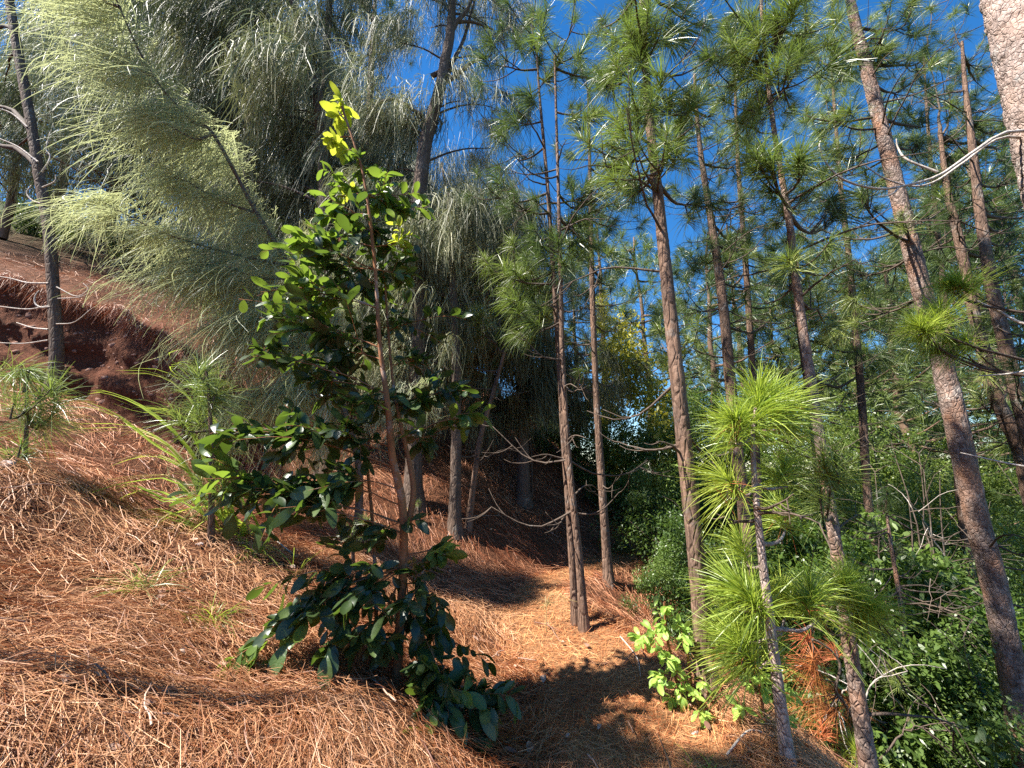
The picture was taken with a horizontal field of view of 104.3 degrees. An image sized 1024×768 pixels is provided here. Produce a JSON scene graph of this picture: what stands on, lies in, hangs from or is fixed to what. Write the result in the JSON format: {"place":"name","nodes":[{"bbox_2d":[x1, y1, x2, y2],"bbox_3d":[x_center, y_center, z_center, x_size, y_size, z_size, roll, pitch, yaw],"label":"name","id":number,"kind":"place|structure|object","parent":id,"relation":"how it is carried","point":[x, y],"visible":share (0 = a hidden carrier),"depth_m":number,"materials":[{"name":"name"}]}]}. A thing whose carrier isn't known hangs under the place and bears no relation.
{"place":"outdoors","nodes":[
{"label":"outdoors","id":0,"kind":"place"},
{"bbox_2d":[0,273,282,481],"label":"earth bank","id":1,"kind":"structure","parent":0,"point":[99,355],"depth_m":7.78,"materials":[{"name":"red soil"}]},
{"bbox_2d":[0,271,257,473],"bbox_3d":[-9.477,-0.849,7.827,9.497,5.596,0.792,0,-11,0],"label":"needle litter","id":2,"kind":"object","parent":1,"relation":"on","point":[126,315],"visible":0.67,"depth_m":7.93,"materials":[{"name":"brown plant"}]},
{"bbox_2d":[0,201,1016,767],"bbox_3d":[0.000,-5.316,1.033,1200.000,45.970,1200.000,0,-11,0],"label":"ground","id":3,"kind":"structure","parent":0,"point":[16,243],"depth_m":4.58,"materials":[{"name":"brown plant"}]},
{"bbox_2d":[0,195,62,237],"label":"shrub","id":4,"kind":"object","parent":3,"relation":"on","point":[30,231],"visible":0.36,"depth_m":13.63,"materials":[{"name":"green plant"}]},
{"bbox_2d":[0,0,92,401],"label":"casuarina tree","id":5,"kind":"object","parent":3,"relation":"on","point":[27,119],"visible":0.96,"depth_m":5.69,"materials":[{"name":"plant"}]},
{"bbox_2d":[0,345,109,471],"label":"pine tree","id":6,"kind":"object","parent":3,"relation":"on","point":[28,420],"visible":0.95,"depth_m":3.04,"materials":[{"name":"green plant"}]},
{"bbox_2d":[39,197,122,257],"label":"shrub","id":7,"kind":"object","parent":3,"relation":"on","point":[77,238],"visible":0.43,"depth_m":13.08,"materials":[{"name":"green plant"}]},
{"bbox_2d":[0,13,164,245],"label":"casuarina tree","id":8,"kind":"object","parent":3,"relation":"on","point":[5,227],"visible":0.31,"depth_m":12.57,"materials":[{"name":"green plant"}]},
{"bbox_2d":[0,0,198,234],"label":"casuarina tree","id":9,"kind":"object","parent":3,"relation":"on","point":[44,21],"visible":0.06,"depth_m":13.79,"materials":[{"name":"green plant"}]},
{"bbox_2d":[0,0,275,242],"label":"casuarina tree","id":10,"kind":"object","parent":3,"relation":"on","point":[136,9],"depth_m":15.94,"materials":[{"name":"green plant"}]},
{"bbox_2d":[0,21,280,276],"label":"casuarina tree","id":11,"kind":"object","parent":3,"relation":"on","point":[98,172],"visible":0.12,"depth_m":12.26,"materials":[{"name":"green plant"}]},
{"bbox_2d":[84,556,197,604],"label":"grass tuft","id":12,"kind":"object","parent":3,"relation":"on","point":[138,586],"visible":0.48,"depth_m":2.39,"materials":[{"name":"green grass"}]},
{"bbox_2d":[50,350,262,541],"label":"cane grass","id":13,"kind":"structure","parent":3,"relation":"on","point":[221,516],"depth_m":3.34,"materials":[{"name":"green plant"}]},
{"bbox_2d":[0,0,320,288],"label":"casuarina tree","id":14,"kind":"object","parent":3,"relation":"on","point":[73,114],"visible":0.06,"depth_m":12.03,"materials":[{"name":"green plant"}]},
{"bbox_2d":[126,347,258,546],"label":"pine tree","id":15,"kind":"object","parent":3,"relation":"on","point":[215,398],"visible":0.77,"depth_m":3.16,"materials":[{"name":"green plant"}]},
{"bbox_2d":[0,0,445,541],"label":"casuarina tree","id":16,"kind":"object","parent":3,"relation":"on","point":[241,334],"visible":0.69,"depth_m":4.37,"materials":[{"name":"green plant"}]},
{"bbox_2d":[54,0,401,480],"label":"casuarina tree","id":17,"kind":"object","parent":3,"relation":"on","point":[254,47],"visible":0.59,"depth_m":7.70,"materials":[{"name":"green plant"}]},
{"bbox_2d":[167,81,496,690],"bbox_3d":[-1.002,-0.147,2.647,1.817,4.116,0.955,0,-11,0],"label":"leafy sapling","id":18,"kind":"object","parent":3,"relation":"on","point":[320,499],"visible":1,"depth_m":2.48,"materials":[{"name":"green plant"}]},
{"bbox_2d":[246,0,421,480],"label":"casuarina tree","id":19,"kind":"object","parent":3,"relation":"on","point":[326,10],"visible":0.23,"depth_m":9.41,"materials":[{"name":"green plant"}]},
{"bbox_2d":[319,0,425,448],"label":"pine tree","id":20,"kind":"object","parent":3,"relation":"on","point":[391,2],"visible":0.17,"depth_m":11.30,"materials":[{"name":"green plant"}]},
{"bbox_2d":[289,0,549,515],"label":"casuarina tree","id":21,"kind":"object","parent":3,"relation":"on","point":[428,124],"visible":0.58,"depth_m":7.21,"materials":[{"name":"green plant"}]},
{"bbox_2d":[0,453,853,767],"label":"needle litter","id":22,"kind":"object","parent":3,"relation":"on","point":[202,693],"visible":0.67,"depth_m":1.94,"materials":[{"name":"brown plant"}]},
{"bbox_2d":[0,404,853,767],"bbox_3d":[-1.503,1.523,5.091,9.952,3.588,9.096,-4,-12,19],"label":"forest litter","id":23,"kind":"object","parent":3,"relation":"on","point":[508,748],"visible":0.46,"depth_m":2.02,"materials":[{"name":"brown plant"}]},
{"bbox_2d":[306,164,557,539],"bbox_3d":[-1.209,-0.663,6.668,4.268,5.996,2.658,0,-11,0],"label":"casuarina tree","id":24,"kind":"object","parent":3,"relation":"on","point":[447,259],"visible":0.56,"depth_m":6.34,"materials":[{"name":"green plant"}]},
{"bbox_2d":[343,117,542,386],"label":"casuarina tree","id":25,"kind":"object","parent":3,"relation":"on","point":[448,178],"visible":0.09,"depth_m":13.66,"materials":[{"name":"green plant"}]},
{"bbox_2d":[400,645,525,754],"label":"shrub","id":26,"kind":"object","parent":3,"relation":"on","point":[437,692],"visible":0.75,"depth_m":2.06,"materials":[{"name":"green plant"}]},
{"bbox_2d":[449,271,533,531],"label":"pine tree","id":27,"kind":"object","parent":3,"relation":"on","point":[477,451],"visible":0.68,"depth_m":6.29,"materials":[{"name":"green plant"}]},
{"bbox_2d":[382,149,603,392],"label":"casuarina tree","id":28,"kind":"object","parent":3,"relation":"on","point":[484,187],"visible":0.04,"depth_m":13.28,"materials":[{"name":"green plant"}]},
{"bbox_2d":[361,192,661,508],"bbox_3d":[0.318,-0.978,8.318,6.173,6.860,3.639,0,-11,0],"label":"casuarina tree","id":29,"kind":"object","parent":3,"relation":"on","point":[539,382],"visible":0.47,"depth_m":7.75,"materials":[{"name":"green plant"}]},
{"bbox_2d":[457,0,644,626],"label":"pine tree","id":30,"kind":"object","parent":3,"relation":"on","point":[517,277],"visible":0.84,"depth_m":4.81,"materials":[{"name":"green plant"}]},
{"bbox_2d":[465,0,670,633],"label":"pine tree","id":31,"kind":"object","parent":3,"relation":"on","point":[530,324],"visible":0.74,"depth_m":4.46,"materials":[{"name":"green plant"}]},
{"bbox_2d":[569,420,643,505],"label":"shrub","id":32,"kind":"object","parent":3,"relation":"on","point":[593,457],"visible":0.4,"depth_m":8.71,"materials":[{"name":"green plant"}]},
{"bbox_2d":[540,61,678,589],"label":"pine tree","id":33,"kind":"object","parent":3,"relation":"on","point":[607,571],"visible":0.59,"depth_m":6.43,"materials":[{"name":"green plant"}]},
{"bbox_2d":[584,290,636,428],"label":"leafy tree","id":34,"kind":"object","parent":3,"relation":"on","point":[603,327],"visible":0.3,"depth_m":11.88,"materials":[{"name":"green plant"}]},
{"bbox_2d":[591,472,639,532],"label":"shrub","id":35,"kind":"object","parent":3,"relation":"on","point":[616,498],"visible":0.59,"depth_m":7.68,"materials":[{"name":"green plant"}]},
{"bbox_2d":[535,206,719,461],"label":"pine tree","id":36,"kind":"object","parent":3,"relation":"on","point":[631,295],"visible":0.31,"depth_m":14.48,"materials":[{"name":"green plant"}]},
{"bbox_2d":[587,414,669,542],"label":"shrub","id":37,"kind":"object","parent":3,"relation":"on","point":[634,457],"visible":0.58,"depth_m":7.84,"materials":[{"name":"green plant"}]},
{"bbox_2d":[541,0,736,704],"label":"pine tree","id":38,"kind":"object","parent":3,"relation":"on","point":[638,51],"visible":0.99,"depth_m":3.25,"materials":[{"name":"green plant"}]},
{"bbox_2d":[590,309,693,514],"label":"leafy tree","id":39,"kind":"object","parent":3,"relation":"on","point":[625,354],"visible":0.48,"depth_m":8.82,"materials":[{"name":"green plant"}]},
{"bbox_2d":[590,456,702,567],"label":"shrub","id":40,"kind":"object","parent":3,"relation":"on","point":[645,519],"visible":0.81,"depth_m":6.44,"materials":[{"name":"green plant"}]},
{"bbox_2d":[618,555,681,628],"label":"shrub","id":41,"kind":"object","parent":3,"relation":"on","point":[657,571],"visible":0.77,"depth_m":5.21,"materials":[{"name":"green plant"}]},
{"bbox_2d":[622,355,707,524],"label":"shrub","id":42,"kind":"object","parent":3,"relation":"on","point":[670,403],"visible":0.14,"depth_m":9.94,"materials":[{"name":"green plant"}]},
{"bbox_2d":[627,595,715,727],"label":"shrub","id":43,"kind":"object","parent":3,"relation":"on","point":[673,662],"visible":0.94,"depth_m":2.57,"materials":[{"name":"green plant"}]},
{"bbox_2d":[584,229,766,501],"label":"pine tree","id":44,"kind":"object","parent":3,"relation":"on","point":[646,249],"visible":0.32,"depth_m":19.68,"materials":[{"name":"green plant"}]},
{"bbox_2d":[643,502,719,614],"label":"shrub","id":45,"kind":"object","parent":3,"relation":"on","point":[679,529],"visible":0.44,"depth_m":5.61,"materials":[{"name":"green plant"}]},
{"bbox_2d":[642,535,734,657],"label":"shrub","id":46,"kind":"object","parent":3,"relation":"on","point":[683,582],"visible":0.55,"depth_m":5.13,"materials":[{"name":"green plant"}]},
{"bbox_2d":[655,411,735,534],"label":"shrub","id":47,"kind":"object","parent":3,"relation":"on","point":[698,438],"visible":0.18,"depth_m":8.77,"materials":[{"name":"green plant"}]},
{"bbox_2d":[670,385,743,497],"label":"shrub","id":48,"kind":"object","parent":3,"relation":"on","point":[700,410],"visible":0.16,"depth_m":11.76,"materials":[{"name":"green plant"}]},
{"bbox_2d":[624,293,801,452],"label":"pine tree","id":49,"kind":"object","parent":3,"relation":"on","point":[696,346],"visible":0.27,"depth_m":15.22,"materials":[{"name":"green plant"}]},
{"bbox_2d":[676,471,781,562],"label":"shrub","id":50,"kind":"object","parent":3,"relation":"on","point":[720,512],"visible":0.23,"depth_m":7.62,"materials":[{"name":"green plant"}]},
{"bbox_2d":[703,528,754,625],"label":"shrub","id":51,"kind":"object","parent":3,"relation":"on","point":[719,552],"visible":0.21,"depth_m":5.63,"materials":[{"name":"green plant"}]},
{"bbox_2d":[633,14,829,620],"bbox_3d":[4.068,-1.786,7.088,3.672,11.078,3.217,0,-11,0],"label":"pine tree","id":52,"kind":"object","parent":3,"relation":"on","point":[724,310],"visible":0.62,"depth_m":7.17,"materials":[{"name":"green plant"}]},
{"bbox_2d":[642,0,846,574],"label":"pine tree","id":53,"kind":"object","parent":3,"relation":"on","point":[750,341],"visible":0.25,"depth_m":8.40,"materials":[{"name":"green plant"}]},
{"bbox_2d":[624,225,900,454],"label":"pine tree","id":54,"kind":"object","parent":3,"relation":"on","point":[683,251],"visible":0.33,"depth_m":14.12,"materials":[{"name":"green plant"}]},
{"bbox_2d":[643,224,883,538],"bbox_3d":[10.832,0.544,18.337,9.854,16.223,9.416,7,-13,-34],"label":"pine tree","id":55,"kind":"object","parent":3,"relation":"on","point":[702,295],"visible":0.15,"depth_m":17.10,"materials":[{"name":"green plant"}]},
{"bbox_2d":[725,673,808,735],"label":"shrub","id":56,"kind":"object","parent":3,"relation":"on","point":[737,709],"visible":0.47,"depth_m":2.42,"materials":[{"name":"green plant"}]},
{"bbox_2d":[672,348,888,766],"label":"pine tree","id":57,"kind":"object","parent":3,"relation":"on","point":[775,408],"visible":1,"depth_m":2.33,"materials":[{"name":"green plant"}]},
{"bbox_2d":[745,620,843,738],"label":"shrub","id":58,"kind":"object","parent":3,"relation":"on","point":[786,683],"visible":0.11,"depth_m":4.27,"materials":[{"name":"green plant"}]},
{"bbox_2d":[746,430,851,571],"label":"shrub","id":59,"kind":"object","parent":3,"relation":"on","point":[784,490],"visible":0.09,"depth_m":9.11,"materials":[{"name":"green plant"}]},
{"bbox_2d":[754,568,843,698],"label":"shrub","id":60,"kind":"object","parent":3,"relation":"on","point":[816,644],"visible":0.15,"depth_m":5.10,"materials":[{"name":"green plant"}]},
{"bbox_2d":[755,483,849,621],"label":"shrub","id":61,"kind":"object","parent":3,"relation":"on","point":[809,544],"visible":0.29,"depth_m":6.44,"materials":[{"name":"green plant"}]},
{"bbox_2d":[702,294,939,561],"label":"pine tree","id":62,"kind":"object","parent":3,"relation":"on","point":[776,358],"visible":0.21,"depth_m":13.72,"materials":[{"name":"green plant"}]},
{"bbox_2d":[765,402,884,574],"bbox_3d":[7.550,3.184,9.421,2.353,5.881,2.400,9,-14,-38],"label":"shrub","id":63,"kind":"object","parent":3,"relation":"on","point":[837,434],"visible":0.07,"depth_m":9.30,"materials":[{"name":"green plant"}]},
{"bbox_2d":[733,190,920,619],"bbox_3d":[6.258,0.332,7.749,5.169,8.208,2.612,6,-13,-30],"label":"pine tree","id":64,"kind":"object","parent":3,"relation":"on","point":[869,352],"visible":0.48,"depth_m":7.70,"materials":[{"name":"green plant"}]},
{"bbox_2d":[781,622,886,755],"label":"dead branch","id":65,"kind":"object","parent":3,"relation":"on","point":[829,709],"visible":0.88,"depth_m":3.12,"materials":[{"name":"orange plant"}]},
{"bbox_2d":[783,528,886,667],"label":"shrub","id":66,"kind":"object","parent":3,"relation":"on","point":[864,555],"visible":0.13,"depth_m":5.65,"materials":[{"name":"green plant"}]},
{"bbox_2d":[700,232,987,538],"bbox_3d":[11.155,1.427,16.648,9.566,16.472,10.010,5,-12,-25],"label":"pine tree","id":67,"kind":"object","parent":3,"relation":"on","point":[833,372],"visible":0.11,"depth_m":16.01,"materials":[{"name":"green plant"}]},
{"bbox_2d":[684,0,1012,767],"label":"pine tree","id":68,"kind":"object","parent":3,"relation":"on","point":[792,54],"visible":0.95,"depth_m":3.30,"materials":[{"name":"green plant"}]},
{"bbox_2d":[754,0,946,638],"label":"pine tree","id":69,"kind":"object","parent":3,"relation":"on","point":[855,355],"visible":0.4,"depth_m":7.82,"materials":[{"name":"green plant"}]},
{"bbox_2d":[792,643,912,767],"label":"shrub","id":70,"kind":"object","parent":3,"relation":"on","point":[843,686],"visible":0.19,"depth_m":4.24,"materials":[{"name":"green plant"}]},
{"bbox_2d":[801,441,931,606],"bbox_3d":[7.025,3.160,7.928,1.840,4.037,1.990,10,-15,-42],"label":"shrub","id":71,"kind":"object","parent":3,"relation":"on","point":[850,502],"visible":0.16,"depth_m":7.98,"materials":[{"name":"green plant"}]},
{"bbox_2d":[805,390,931,581],"bbox_3d":[9.508,3.579,10.728,2.684,6.907,2.683,0,-11,0],"label":"shrub","id":72,"kind":"object","parent":3,"relation":"on","point":[905,438],"visible":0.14,"depth_m":10.63,"materials":[{"name":"green plant"}]},
{"bbox_2d":[812,570,945,767],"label":"shrub","id":73,"kind":"object","parent":3,"relation":"on","point":[917,687],"visible":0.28,"depth_m":4.58,"materials":[{"name":"green plant"}]},
{"bbox_2d":[748,298,1023,606],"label":"pine tree","id":74,"kind":"object","parent":3,"relation":"on","point":[925,434],"visible":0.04,"depth_m":16.09,"materials":[{"name":"green plant"}]},
{"bbox_2d":[756,269,1019,570],"bbox_3d":[11.650,2.188,13.738,10.147,13.579,10.271,0,-11,0],"label":"pine tree","id":75,"kind":"object","parent":3,"relation":"on","point":[906,390],"visible":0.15,"depth_m":12.76,"materials":[{"name":"green plant"}]},
{"bbox_2d":[775,239,1023,570],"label":"pine tree","id":76,"kind":"object","parent":3,"relation":"on","point":[897,395],"visible":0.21,"depth_m":12.54,"materials":[{"name":"green plant"}]},
{"bbox_2d":[778,0,1023,767],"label":"pine tree","id":77,"kind":"object","parent":3,"relation":"on","point":[997,597],"visible":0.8,"depth_m":5.21,"materials":[{"name":"green plant"}]},
{"bbox_2d":[779,117,1023,556],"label":"pine tree","id":78,"kind":"object","parent":3,"relation":"on","point":[997,144],"visible":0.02,"depth_m":18.20,"materials":[{"name":"green plant"}]},
{"bbox_2d":[824,506,979,642],"bbox_3d":[5.809,3.201,5.962,1.757,2.699,1.529,-5,-12,25],"label":"shrub","id":79,"kind":"object","parent":3,"relation":"on","point":[894,528],"visible":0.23,"depth_m":6.02,"materials":[{"name":"green plant"}]},
{"bbox_2d":[838,420,978,621],"bbox_3d":[9.230,3.815,9.616,2.605,5.952,3.222,0,-11,0],"label":"shrub","id":80,"kind":"object","parent":3,"relation":"on","point":[900,458],"visible":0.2,"depth_m":9.63,"materials":[{"name":"green plant"}]},
{"bbox_2d":[798,167,1023,540],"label":"pine tree","id":81,"kind":"object","parent":3,"relation":"on","point":[1006,188],"visible":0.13,"depth_m":14.02,"materials":[{"name":"green plant"}]},
{"bbox_2d":[851,477,974,628],"bbox_3d":[7.930,3.856,7.772,2.002,3.958,1.872,0,-11,0],"label":"shrub","id":82,"kind":"object","parent":3,"relation":"on","point":[907,516],"visible":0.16,"depth_m":7.79,"materials":[{"name":"green plant"}]},
{"bbox_2d":[823,485,1011,735],"bbox_3d":[4.619,2.987,4.752,2.333,3.478,1.793,10,-15,-43],"label":"shrub","id":83,"kind":"object","parent":3,"relation":"on","point":[894,554],"visible":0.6,"depth_m":4.95,"materials":[{"name":"green plant"}]},
{"bbox_2d":[870,588,964,738],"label":"shrub","id":84,"kind":"object","parent":3,"relation":"on","point":[916,611],"visible":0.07,"depth_m":5.08,"materials":[{"name":"green plant"}]},
{"bbox_2d":[818,0,1023,466],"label":"pine tree","id":85,"kind":"object","parent":3,"relation":"on","point":[1003,26],"visible":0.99,"depth_m":3.52,"materials":[{"name":"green plant"}]},
{"bbox_2d":[818,201,1023,616],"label":"pine tree","id":86,"kind":"object","parent":3,"relation":"on","point":[1017,308],"visible":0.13,"depth_m":14.98,"materials":[{"name":"green plant"}]},
{"bbox_2d":[839,0,1023,628],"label":"pine tree","id":87,"kind":"object","parent":3,"relation":"on","point":[961,525],"visible":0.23,"depth_m":9.15,"materials":[{"name":"green plant"}]},
{"bbox_2d":[883,686,982,767],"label":"shrub","id":88,"kind":"object","parent":3,"relation":"on","point":[943,713],"visible":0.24,"depth_m":4.35,"materials":[{"name":"green plant"}]},
{"bbox_2d":[848,620,1023,767],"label":"shrub","id":89,"kind":"object","parent":3,"relation":"on","point":[912,742],"visible":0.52,"depth_m":4.23,"materials":[{"name":"green plant"}]},
{"bbox_2d":[850,44,1023,507],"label":"pine tree","id":90,"kind":"object","parent":3,"relation":"on","point":[1000,408],"visible":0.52,"depth_m":6.97,"materials":[{"name":"green plant"}]},
{"bbox_2d":[856,0,1023,512],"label":"pine tree","id":91,"kind":"object","parent":3,"relation":"on","point":[1000,324],"visible":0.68,"depth_m":6.67,"materials":[{"name":"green plant"}]},
{"bbox_2d":[873,447,1009,612],"bbox_3d":[8.954,4.084,8.281,2.097,5.487,1.851,9,-14,-38],"label":"shrub","id":92,"kind":"object","parent":3,"relation":"on","point":[953,528],"visible":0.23,"depth_m":8.50,"materials":[{"name":"green plant"}]},
{"bbox_2d":[869,541,1023,691],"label":"shrub","id":93,"kind":"object","parent":3,"relation":"on","point":[933,571],"visible":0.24,"depth_m":5.43,"materials":[{"name":"green plant"}]},
{"bbox_2d":[887,579,1023,758],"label":"shrub","id":94,"kind":"object","parent":3,"relation":"on","point":[972,612],"visible":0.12,"depth_m":5.07,"materials":[{"name":"green plant"}]},
{"bbox_2d":[891,433,1023,601],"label":"shrub","id":95,"kind":"object","parent":3,"relation":"on","point":[943,442],"visible":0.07,"depth_m":10.28,"materials":[{"name":"green plant"}]},
{"bbox_2d":[898,656,1018,767],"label":"shrub","id":96,"kind":"object","parent":3,"relation":"on","point":[990,673],"visible":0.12,"depth_m":4.39,"materials":[{"name":"green plant"}]},
{"bbox_2d":[914,610,1023,767],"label":"shrub","id":97,"kind":"object","parent":3,"relation":"on","point":[969,675],"visible":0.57,"depth_m":4.26,"materials":[{"name":"green plant"}]},
{"bbox_2d":[921,457,1023,623],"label":"shrub","id":98,"kind":"object","parent":3,"relation":"on","point":[1004,487],"visible":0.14,"depth_m":10.15,"materials":[{"name":"green plant"}]},
{"bbox_2d":[932,548,1023,672],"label":"shrub","id":99,"kind":"object","parent":3,"relation":"on","point":[1014,590],"visible":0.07,"depth_m":6.01,"materials":[{"name":"green plant"}]},
{"bbox_2d":[937,499,1023,652],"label":"shrub","id":100,"kind":"object","parent":3,"relation":"on","point":[1003,555],"visible":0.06,"depth_m":8.31,"materials":[{"name":"green plant"}]},
{"bbox_2d":[952,489,1023,601],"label":"shrub","id":101,"kind":"object","parent":3,"relation":"on","point":[1020,517],"visible":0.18,"depth_m":9.47,"materials":[{"name":"green plant"}]},
{"bbox_2d":[0,0,1023,475],"label":"sky","id":102,"kind":"structure","parent":0,"point":[972,22],"materials":[{"name":"blue"}]},
{"bbox_2d":[489,530,790,767],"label":"path","id":103,"kind":"structure","parent":0,"point":[536,644],"depth_m":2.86,"materials":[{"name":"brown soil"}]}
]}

